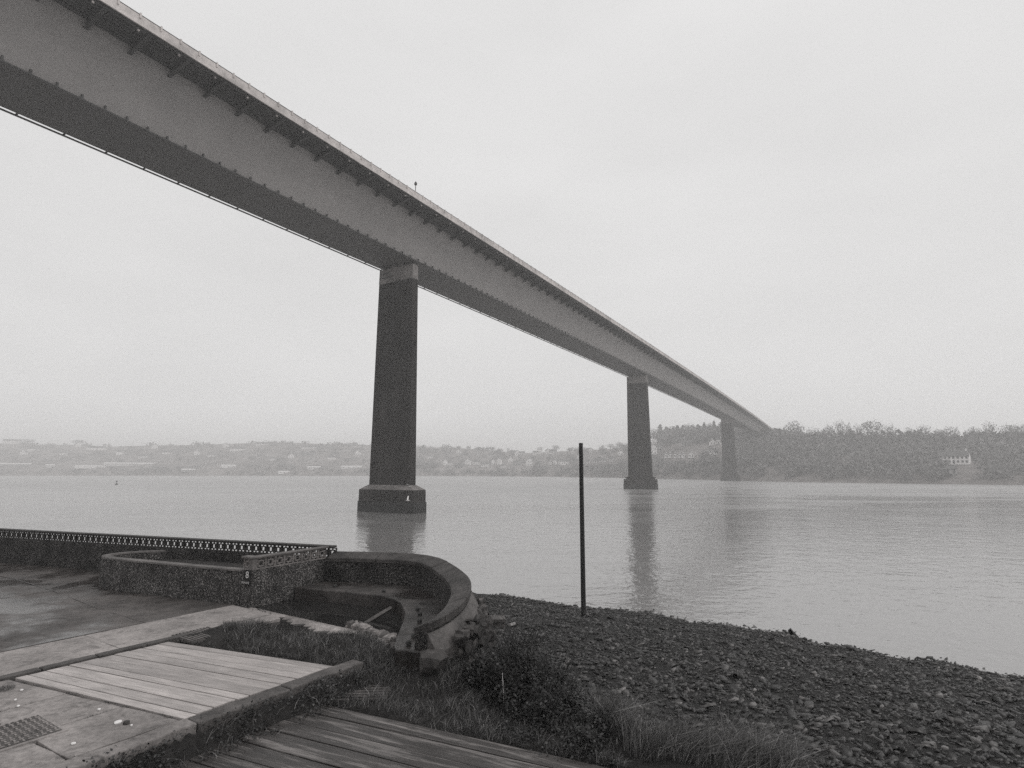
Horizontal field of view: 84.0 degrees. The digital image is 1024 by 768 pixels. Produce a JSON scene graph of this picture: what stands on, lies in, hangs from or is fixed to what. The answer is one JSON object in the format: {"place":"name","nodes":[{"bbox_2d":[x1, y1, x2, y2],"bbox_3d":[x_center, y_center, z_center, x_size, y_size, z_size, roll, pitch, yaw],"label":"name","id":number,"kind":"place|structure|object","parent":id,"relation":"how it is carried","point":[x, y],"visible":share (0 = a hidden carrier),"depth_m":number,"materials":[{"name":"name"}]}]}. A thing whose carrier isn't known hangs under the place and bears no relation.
{"place":"outdoors","nodes":[
{"label":"outdoors","id":0,"kind":"place"},
{"bbox_2d":[0,563,279,767],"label":"yard","id":1,"kind":"structure","parent":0,"point":[50,615],"depth_m":12.79,"materials":[{"name":"concrete"}]},
{"bbox_2d":[0,682,17,691],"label":"grass tuft","id":2,"kind":"object","parent":1,"relation":"on","point":[7,687],"visible":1,"depth_m":9.47,"materials":[{"name":"grey plant"}]},
{"bbox_2d":[0,713,68,751],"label":"access cover","id":3,"kind":"object","parent":1,"relation":"on","point":[17,733],"visible":0.99,"depth_m":7.92,"materials":[{"name":"metal"}]},
{"bbox_2d":[0,632,193,681],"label":"kerb","id":4,"kind":"structure","parent":1,"relation":"on","point":[12,676],"depth_m":11.00,"materials":[{"name":"stone"}]},
{"bbox_2d":[0,528,336,608],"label":"block wall","id":5,"kind":"structure","parent":1,"relation":"on","point":[283,575],"depth_m":19.40,"materials":[{"name":"concrete"}]},
{"bbox_2d":[244,570,250,579],"bbox_3d":[-7.194,5.196,15.471,0.250,0.250,0.027,-4,-9,23],"label":"number sign","id":6,"kind":"object","parent":5,"relation":"attached to","point":[247,574],"visible":1,"depth_m":15.46,"materials":[{"name":"black ceramic"}]},
{"bbox_2d":[0,564,337,758],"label":"joint weeds","id":7,"kind":"object","parent":1,"relation":"on","point":[279,654],"visible":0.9,"depth_m":11.47,"materials":[{"name":"grey plant"}]},
{"bbox_2d":[15,642,331,720],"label":"plank deck","id":8,"kind":"structure","parent":1,"relation":"on","point":[176,681],"depth_m":10.01,"materials":[{"name":"wood"}]},
{"bbox_2d":[99,550,268,605],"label":"planter wall","id":9,"kind":"structure","parent":1,"relation":"on","point":[154,572],"depth_m":16.68,"materials":[{"name":"concrete"}]},
{"bbox_2d":[172,627,211,643],"bbox_3d":[-6.933,5.576,12.649,0.900,0.060,0.840,-6,-10,33],"label":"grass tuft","id":10,"kind":"object","parent":1,"relation":"on","point":[189,639],"visible":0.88,"depth_m":12.41,"materials":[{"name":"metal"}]},
{"bbox_2d":[301,445,319,448],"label":"house","id":11,"kind":"structure","parent":0,"point":[309,446],"depth_m":1044.42,"materials":[{"name":"stone"}]},
{"bbox_2d":[249,607,388,668],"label":"basin floor","id":12,"kind":"structure","parent":0,"point":[315,625],"depth_m":13.65,"materials":[{"name":"concrete"}]},
{"bbox_2d":[365,606,391,621],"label":"timber beam","id":13,"kind":"structure","parent":12,"relation":"on","point":[380,614],"depth_m":14.20,"materials":[{"name":"grey wood"}]},
{"bbox_2d":[253,599,402,648],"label":"basin water","id":14,"kind":"structure","parent":0,"point":[337,614],"depth_m":14.69,"materials":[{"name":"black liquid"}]},
{"bbox_2d":[341,466,361,468],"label":"warehouse","id":15,"kind":"structure","parent":0,"point":[345,467],"depth_m":835.75,"materials":[{"name":"grey glass"}]},
{"bbox_2d":[105,624,743,767],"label":"grassy bank","id":16,"kind":"structure","parent":0,"point":[190,744],"depth_m":9.21,"materials":[{"name":"grey plant"}]},
{"bbox_2d":[45,659,363,767],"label":"edge beam","id":17,"kind":"structure","parent":16,"relation":"on","point":[156,737],"depth_m":8.24,"materials":[{"name":"concrete"}]},
{"bbox_2d":[66,666,379,767],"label":"ivy","id":18,"kind":"object","parent":16,"relation":"on","point":[230,742],"visible":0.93,"depth_m":8.49,"materials":[{"name":"grey plant"}]},
{"bbox_2d":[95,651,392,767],"bbox_3d":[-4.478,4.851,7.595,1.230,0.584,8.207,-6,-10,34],"label":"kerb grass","id":19,"kind":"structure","parent":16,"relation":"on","point":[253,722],"depth_m":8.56,"materials":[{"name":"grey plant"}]},
{"bbox_2d":[219,615,415,675],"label":"mound grass","id":20,"kind":"structure","parent":16,"relation":"on","point":[307,637],"depth_m":11.95,"materials":[{"name":"plant"}]},
{"bbox_2d":[334,685,390,701],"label":"grass","id":21,"kind":"structure","parent":16,"relation":"on","point":[367,688],"depth_m":9.99,"materials":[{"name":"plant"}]},
{"bbox_2d":[345,620,396,656],"bbox_3d":[-2.844,5.600,12.510,0.589,0.319,3.099,7,-11,-38],"label":"broken edge","id":22,"kind":"object","parent":16,"relation":"on","point":[353,624],"visible":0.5,"depth_m":12.69,"materials":[{"name":"concrete"}]},
{"bbox_2d":[170,705,606,767],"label":"wet deck","id":23,"kind":"structure","parent":16,"relation":"on","point":[335,737],"depth_m":8.05,"materials":[{"name":"grey wood"}]},
{"bbox_2d":[419,649,448,674],"bbox_3d":[-1.451,5.142,10.494,0.496,0.395,0.450,9,-2,-16],"label":"concrete lump","id":24,"kind":"object","parent":16,"relation":"on","point":[430,660],"visible":0.97,"depth_m":10.36,"materials":[{"name":"concrete"}]},
{"bbox_2d":[454,593,498,669],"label":"stone wall","id":25,"kind":"structure","parent":16,"relation":"on","point":[463,635],"depth_m":11.56,"materials":[{"name":"stone"}]},
{"bbox_2d":[457,607,592,734],"bbox_3d":[0.293,4.977,10.027,2.086,1.397,3.148,6,-11,-35],"label":"bramble bush","id":26,"kind":"object","parent":16,"relation":"on","point":[542,681],"visible":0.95,"depth_m":9.73,"materials":[{"name":"grey plant"}]},
{"bbox_2d":[490,704,620,766],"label":"verge weeds","id":27,"kind":"object","parent":16,"relation":"on","point":[524,729],"visible":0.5,"depth_m":8.31,"materials":[{"name":"grey plant"}]},
{"bbox_2d":[555,697,622,757],"bbox_3d":[1.163,5.037,8.347,0.871,0.452,1.295,-3,-9,18],"label":"bramble bush","id":28,"kind":"object","parent":16,"relation":"on","point":[576,732],"visible":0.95,"depth_m":8.30,"materials":[{"name":"grey plant"}]},
{"bbox_2d":[578,680,672,740],"bbox_3d":[1.751,4.929,8.732,1.777,0.740,1.680,0,-9,0],"label":"grass tuft","id":29,"kind":"object","parent":16,"relation":"on","point":[624,714],"visible":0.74,"depth_m":8.57,"materials":[{"name":"plant"}]},
{"bbox_2d":[613,701,703,762],"bbox_3d":[2.133,4.933,8.169,1.640,0.663,1.562,-7,-11,40],"label":"grass tuft","id":30,"kind":"object","parent":16,"relation":"on","point":[645,741],"visible":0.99,"depth_m":8.02,"materials":[{"name":"plant"}]},
{"bbox_2d":[470,657,853,767],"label":"slope grass","id":31,"kind":"structure","parent":16,"relation":"on","point":[705,759],"depth_m":7.78,"materials":[{"name":"grey plant"}]},
{"bbox_2d":[651,703,754,763],"bbox_3d":[2.805,4.949,8.056,1.704,0.699,1.600,0,-9,0],"label":"grass tuft","id":32,"kind":"object","parent":16,"relation":"on","point":[692,740],"visible":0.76,"depth_m":7.95,"materials":[{"name":"plant"}]},
{"bbox_2d":[695,705,816,767],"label":"grass tuft","id":33,"kind":"object","parent":16,"relation":"on","point":[745,753],"visible":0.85,"depth_m":7.84,"materials":[{"name":"plant"}]},
{"bbox_2d":[0,476,1023,676],"bbox_3d":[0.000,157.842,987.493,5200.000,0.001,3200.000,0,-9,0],"label":"water","id":34,"kind":"structure","parent":0,"point":[913,571],"depth_m":65.45,"materials":[{"name":"grey liquid"}]},
{"bbox_2d":[357,262,426,513],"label":"bridge pier","id":35,"kind":"structure","parent":34,"relation":"in","point":[387,489],"depth_m":106.37,"materials":[{"name":"concrete"}]},
{"bbox_2d":[0,0,772,434],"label":"bridge","id":36,"kind":"structure","parent":35,"relation":"on","point":[118,78],"depth_m":79.72,"materials":[{"name":"paint"}]},
{"bbox_2d":[623,374,657,489],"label":"bridge pier","id":37,"kind":"structure","parent":34,"relation":"in","point":[640,474],"depth_m":234.35,"materials":[{"name":"concrete"}]},
{"bbox_2d":[720,419,740,480],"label":"bridge pier","id":38,"kind":"structure","parent":34,"relation":"in","point":[729,463],"depth_m":416.61,"materials":[{"name":"concrete"}]},
{"bbox_2d":[0,439,1023,484],"bbox_3d":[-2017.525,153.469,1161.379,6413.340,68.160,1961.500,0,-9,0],"label":"hills","id":39,"kind":"structure","parent":0,"point":[966,474],"depth_m":843.94,"materials":[{"name":"plant"}]},
{"bbox_2d":[2,439,21,443],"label":"house","id":40,"kind":"structure","parent":39,"relation":"on","point":[11,441],"depth_m":1160.43,"materials":[{"name":"stone"}]},
{"bbox_2d":[0,463,31,465],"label":"warehouse","id":41,"kind":"structure","parent":39,"relation":"on","point":[8,464],"depth_m":877.37,"materials":[{"name":"grey glass"}]},
{"bbox_2d":[74,465,106,467],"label":"warehouse","id":42,"kind":"structure","parent":39,"relation":"on","point":[85,466],"depth_m":854.83,"materials":[{"name":"grey glass"}]},
{"bbox_2d":[87,446,105,449],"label":"house","id":43,"kind":"structure","parent":39,"relation":"on","point":[96,447],"depth_m":1083.10,"materials":[{"name":"stone"}]},
{"bbox_2d":[104,462,153,465],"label":"warehouse","id":44,"kind":"structure","parent":39,"relation":"on","point":[117,464],"depth_m":883.60,"materials":[{"name":"grey glass"}]},
{"bbox_2d":[162,450,178,453],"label":"house","id":45,"kind":"structure","parent":39,"relation":"on","point":[167,451],"depth_m":1007.67,"materials":[{"name":"stone"}]},
{"bbox_2d":[0,463,427,474],"bbox_3d":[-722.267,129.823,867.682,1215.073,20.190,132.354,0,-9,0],"label":"woods","id":46,"kind":"object","parent":39,"relation":"on","point":[159,467],"visible":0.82,"depth_m":841.24,"materials":[{"name":"plant"}]},
{"bbox_2d":[0,440,431,462],"bbox_3d":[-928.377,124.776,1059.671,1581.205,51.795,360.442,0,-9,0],"label":"woods","id":47,"kind":"object","parent":39,"relation":"on","point":[63,459],"visible":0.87,"depth_m":1019.18,"materials":[{"name":"grey plant"}]},
{"bbox_2d":[230,447,246,450],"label":"house","id":48,"kind":"structure","parent":39,"relation":"on","point":[237,448],"depth_m":1027.44,"materials":[{"name":"stone"}]},
{"bbox_2d":[416,443,627,464],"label":"woods","id":49,"kind":"object","parent":39,"relation":"on","point":[511,451],"visible":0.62,"depth_m":878.80,"materials":[{"name":"plant"}]},
{"bbox_2d":[526,458,531,465],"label":"house","id":50,"kind":"structure","parent":39,"relation":"on","point":[528,461],"depth_m":806.25,"materials":[{"name":"stone"}]},
{"bbox_2d":[416,459,653,476],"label":"woods","id":51,"kind":"object","parent":39,"relation":"on","point":[538,468],"visible":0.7,"depth_m":719.95,"materials":[{"name":"plant"}]},
{"bbox_2d":[560,459,568,464],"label":"house","id":52,"kind":"structure","parent":39,"relation":"on","point":[564,461],"depth_m":741.17,"materials":[{"name":"stone"}]},
{"bbox_2d":[619,449,745,476],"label":"woods","id":53,"kind":"object","parent":39,"relation":"on","point":[712,462],"visible":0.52,"depth_m":509.34,"materials":[{"name":"plant"}]},
{"bbox_2d":[650,422,744,445],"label":"woods","id":54,"kind":"object","parent":39,"relation":"on","point":[696,434],"visible":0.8,"depth_m":641.75,"materials":[{"name":"grey plant"}]},
{"bbox_2d":[783,420,804,433],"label":"bare tree","id":55,"kind":"object","parent":39,"relation":"on","point":[793,425],"visible":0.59,"depth_m":522.33,"materials":[{"name":"grey plant"}]},
{"bbox_2d":[803,427,823,438],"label":"bare tree","id":56,"kind":"object","parent":39,"relation":"on","point":[820,432],"visible":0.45,"depth_m":497.69,"materials":[{"name":"grey plant"}]},
{"bbox_2d":[831,420,847,434],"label":"bare tree","id":57,"kind":"object","parent":39,"relation":"on","point":[840,427],"visible":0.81,"depth_m":476.32,"materials":[{"name":"grey plant"}]},
{"bbox_2d":[857,419,883,436],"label":"bare tree","id":58,"kind":"object","parent":39,"relation":"on","point":[866,425],"visible":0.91,"depth_m":454.17,"materials":[{"name":"grey plant"}]},
{"bbox_2d":[734,426,1023,481],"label":"woods","id":59,"kind":"object","parent":39,"relation":"on","point":[877,460],"visible":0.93,"depth_m":383.82,"materials":[{"name":"plant"}]},
{"bbox_2d":[882,424,896,434],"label":"bare tree","id":60,"kind":"object","parent":39,"relation":"on","point":[888,429],"visible":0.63,"depth_m":444.73,"materials":[{"name":"grey plant"}]},
{"bbox_2d":[915,424,930,434],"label":"bare tree","id":61,"kind":"object","parent":39,"relation":"on","point":[924,430],"visible":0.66,"depth_m":426.92,"materials":[{"name":"grey plant"}]},
{"bbox_2d":[944,464,956,473],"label":"house","id":62,"kind":"structure","parent":39,"relation":"on","point":[951,469],"depth_m":323.42,"materials":[{"name":"stone"}]},
{"bbox_2d":[938,449,970,464],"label":"house","id":63,"kind":"structure","parent":39,"relation":"on","point":[960,457],"depth_m":344.70,"materials":[{"name":"stone"}]},
{"bbox_2d":[965,428,982,435],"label":"bare tree","id":64,"kind":"object","parent":39,"relation":"on","point":[973,430],"visible":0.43,"depth_m":407.79,"materials":[{"name":"grey plant"}]},
{"bbox_2d":[981,421,996,435],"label":"bare tree","id":65,"kind":"object","parent":39,"relation":"on","point":[991,426],"visible":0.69,"depth_m":404.24,"materials":[{"name":"grey plant"}]},
{"bbox_2d":[997,424,1018,434],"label":"bare tree","id":66,"kind":"object","parent":39,"relation":"on","point":[1010,428],"visible":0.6,"depth_m":397.54,"materials":[{"name":"grey plant"}]},
{"bbox_2d":[0,0,1023,452],"label":"sky","id":67,"kind":"structure","parent":0,"point":[814,209],"materials":[{"name":"white"}]},
{"bbox_2d":[577,686,618,711],"bbox_3d":[1.553,5.351,9.645,0.999,0.381,0.885,0,-9,0],"label":"grass tuft","id":68,"kind":"object","parent":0,"point":[598,698],"visible":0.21,"depth_m":9.69,"materials":[{"name":"grey plant"}]},
{"bbox_2d":[651,444,656,454],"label":"house","id":69,"kind":"structure","parent":0,"point":[653,449],"depth_m":629.79,"materials":[{"name":"stone"}]},
{"bbox_2d":[473,592,1023,767],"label":"beach","id":70,"kind":"structure","parent":0,"point":[962,759],"depth_m":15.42,"materials":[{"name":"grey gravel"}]},
{"bbox_2d":[326,551,478,661],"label":"sea wall","id":71,"kind":"structure","parent":70,"relation":"on","point":[446,584],"depth_m":15.67,"materials":[{"name":"grey concrete"}]},
{"bbox_2d":[295,581,444,672],"bbox_3d":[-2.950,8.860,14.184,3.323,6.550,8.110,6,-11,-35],"label":"ledge","id":72,"kind":"object","parent":71,"relation":"attached to","point":[403,601],"visible":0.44,"depth_m":15.43,"materials":[{"name":"concrete"}]},
{"bbox_2d":[488,615,505,627],"bbox_3d":[-0.587,9.259,21.497,0.650,0.860,0.640,1,-9,-5],"label":"concrete block","id":73,"kind":"object","parent":70,"relation":"on","point":[495,618],"depth_m":21.27,"materials":[{"name":"grey concrete"}]},
{"bbox_2d":[579,443,585,616],"bbox_3d":[3.324,7.348,26.928,0.252,9.072,0.252,0,-9,0],"label":"mooring pole","id":74,"kind":"object","parent":70,"relation":"on","point":[582,554],"visible":0.8,"depth_m":26.88,"materials":[{"name":"metal"}]},
{"bbox_2d":[648,676,658,683],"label":"beach stone","id":75,"kind":"object","parent":70,"relation":"on","point":[652,679],"visible":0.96,"depth_m":14.47,"materials":[{"name":"stone"}]},
{"bbox_2d":[663,701,675,709],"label":"beach stone","id":76,"kind":"object","parent":70,"relation":"on","point":[668,703],"visible":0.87,"depth_m":12.51,"materials":[{"name":"stone"}]},
{"bbox_2d":[702,702,715,707],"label":"beach stone","id":77,"kind":"object","parent":70,"relation":"on","point":[708,705],"visible":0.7,"depth_m":12.83,"materials":[{"name":"stone"}]},
{"bbox_2d":[726,684,737,693],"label":"beach stone","id":78,"kind":"object","parent":70,"relation":"on","point":[732,688],"visible":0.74,"depth_m":14.66,"materials":[{"name":"stone"}]},
{"bbox_2d":[751,680,764,688],"bbox_3d":[6.703,8.234,15.509,0.277,0.216,0.265,6,-11,-36],"label":"beach stone","id":79,"kind":"object","parent":70,"relation":"on","point":[756,682],"visible":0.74,"depth_m":15.50,"materials":[{"name":"stone"}]},
{"bbox_2d":[788,710,796,717],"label":"beach stone","id":80,"kind":"object","parent":70,"relation":"on","point":[793,713],"visible":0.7,"depth_m":12.84,"materials":[{"name":"stone"}]},
{"bbox_2d":[797,712,813,717],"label":"beach stone","id":81,"kind":"object","parent":70,"relation":"on","point":[801,715],"visible":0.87,"depth_m":12.82,"materials":[{"name":"stone"}]},
{"bbox_2d":[744,714,869,767],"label":"grass tuft","id":82,"kind":"object","parent":70,"relation":"on","point":[776,760],"visible":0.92,"depth_m":7.70,"materials":[{"name":"plant"}]},
{"bbox_2d":[800,735,813,741],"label":"beach stone","id":83,"kind":"object","parent":70,"relation":"on","point":[809,738],"visible":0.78,"depth_m":11.42,"materials":[{"name":"stone"}]},
{"bbox_2d":[803,701,813,708],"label":"beach stone","id":84,"kind":"object","parent":70,"relation":"on","point":[807,703],"visible":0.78,"depth_m":13.96,"materials":[{"name":"stone"}]},
{"bbox_2d":[801,742,818,747],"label":"beach stone","id":85,"kind":"object","parent":70,"relation":"on","point":[815,744],"visible":0.61,"depth_m":10.86,"materials":[{"name":"stone"}]},
{"bbox_2d":[829,749,841,755],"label":"beach stone","id":86,"kind":"object","parent":70,"relation":"on","point":[832,751],"visible":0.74,"depth_m":10.61,"materials":[{"name":"stone"}]},
{"bbox_2d":[839,744,852,756],"bbox_3d":[6.248,6.932,10.637,0.219,0.258,0.388,-6,-11,36],"label":"beach stone","id":87,"kind":"object","parent":70,"relation":"on","point":[845,750],"visible":0.52,"depth_m":10.64,"materials":[{"name":"stone"}]},
{"bbox_2d":[842,757,855,765],"bbox_3d":[6.042,6.754,10.104,0.304,0.210,0.174,-4,-9,23],"label":"beach stone","id":88,"kind":"object","parent":70,"relation":"on","point":[850,761],"visible":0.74,"depth_m":10.09,"materials":[{"name":"stone"}]},
{"bbox_2d":[872,722,887,730],"bbox_3d":[8.039,7.550,12.435,0.396,0.253,0.244,0,-9,-3],"label":"beach stone","id":89,"kind":"object","parent":70,"relation":"on","point":[874,724],"visible":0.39,"depth_m":12.46,"materials":[{"name":"stone"}]},
{"bbox_2d":[889,685,903,692],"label":"beach stone","id":90,"kind":"object","parent":70,"relation":"on","point":[897,688],"visible":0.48,"depth_m":16.43,"materials":[{"name":"stone"}]},
{"bbox_2d":[896,762,909,767],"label":"beach stone","id":91,"kind":"object","parent":70,"relation":"on","point":[901,764],"visible":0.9,"depth_m":9.91,"materials":[{"name":"stone"}]},
{"bbox_2d":[902,753,917,756],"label":"beach stone","id":92,"kind":"object","parent":70,"relation":"on","point":[911,755],"visible":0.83,"depth_m":10.69,"materials":[{"name":"stone"}]},
{"bbox_2d":[902,727,926,734],"bbox_3d":[8.879,7.686,12.583,0.346,0.250,0.427,-1,-14,-3],"label":"beach stone","id":93,"kind":"object","parent":70,"relation":"on","point":[914,729],"visible":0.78,"depth_m":12.48,"materials":[{"name":"stone"}]},
{"bbox_2d":[910,703,918,709],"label":"beach stone","id":94,"kind":"object","parent":70,"relation":"on","point":[913,706],"visible":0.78,"depth_m":14.71,"materials":[{"name":"stone"}]},
{"bbox_2d":[919,756,933,761],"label":"beach stone","id":95,"kind":"object","parent":70,"relation":"on","point":[929,759],"visible":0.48,"depth_m":10.51,"materials":[{"name":"stone"}]},
{"bbox_2d":[921,741,936,747],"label":"beach stone","id":96,"kind":"object","parent":70,"relation":"on","point":[931,744],"visible":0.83,"depth_m":11.45,"materials":[{"name":"stone"}]},
{"bbox_2d":[955,748,970,753],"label":"beach stone","id":97,"kind":"object","parent":70,"relation":"on","point":[962,750],"visible":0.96,"depth_m":11.25,"materials":[{"name":"stone"}]},
{"bbox_2d":[960,764,978,767],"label":"beach stone","id":98,"kind":"object","parent":70,"relation":"on","point":[970,765],"visible":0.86,"depth_m":10.45,"materials":[{"name":"stone"}]},
{"bbox_2d":[969,736,981,742],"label":"beach stone","id":99,"kind":"object","parent":70,"relation":"on","point":[975,739],"visible":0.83,"depth_m":12.13,"materials":[{"name":"stone"}]},
{"bbox_2d":[972,754,983,762],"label":"beach stone","id":100,"kind":"object","parent":70,"relation":"on","point":[976,758],"visible":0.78,"depth_m":10.75,"materials":[{"name":"stone"}]},
{"bbox_2d":[971,725,989,731],"bbox_3d":[10.616,7.836,12.905,0.406,0.188,0.204,0,-9,-1],"label":"beach stone","id":101,"kind":"object","parent":70,"relation":"on","point":[984,727],"visible":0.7,"depth_m":12.84,"materials":[{"name":"stone"}]},
{"bbox_2d":[979,744,988,750],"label":"beach stone","id":102,"kind":"object","parent":70,"relation":"on","point":[984,747],"visible":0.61,"depth_m":11.58,"materials":[{"name":"stone"}]},
{"bbox_2d":[977,720,991,728],"bbox_3d":[11.037,7.983,13.300,0.248,0.166,0.379,-5,-10,28],"label":"beach stone","id":103,"kind":"object","parent":70,"relation":"on","point":[985,723],"visible":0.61,"depth_m":13.31,"materials":[{"name":"stone"}]},
{"bbox_2d":[990,731,1005,735],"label":"beach stone","id":104,"kind":"object","parent":70,"relation":"on","point":[999,733],"visible":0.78,"depth_m":12.65,"materials":[{"name":"stone"}]},
{"bbox_2d":[993,751,1008,759],"bbox_3d":[9.602,7.297,11.119,0.230,0.167,0.233,1,-9,-9],"label":"beach stone","id":105,"kind":"object","parent":70,"relation":"on","point":[1000,755],"visible":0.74,"depth_m":11.12,"materials":[{"name":"stone"}]},
{"bbox_2d":[1011,738,1023,749],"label":"beach stone","id":106,"kind":"object","parent":70,"relation":"on","point":[1021,741],"visible":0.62,"depth_m":12.20,"materials":[{"name":"stone"}]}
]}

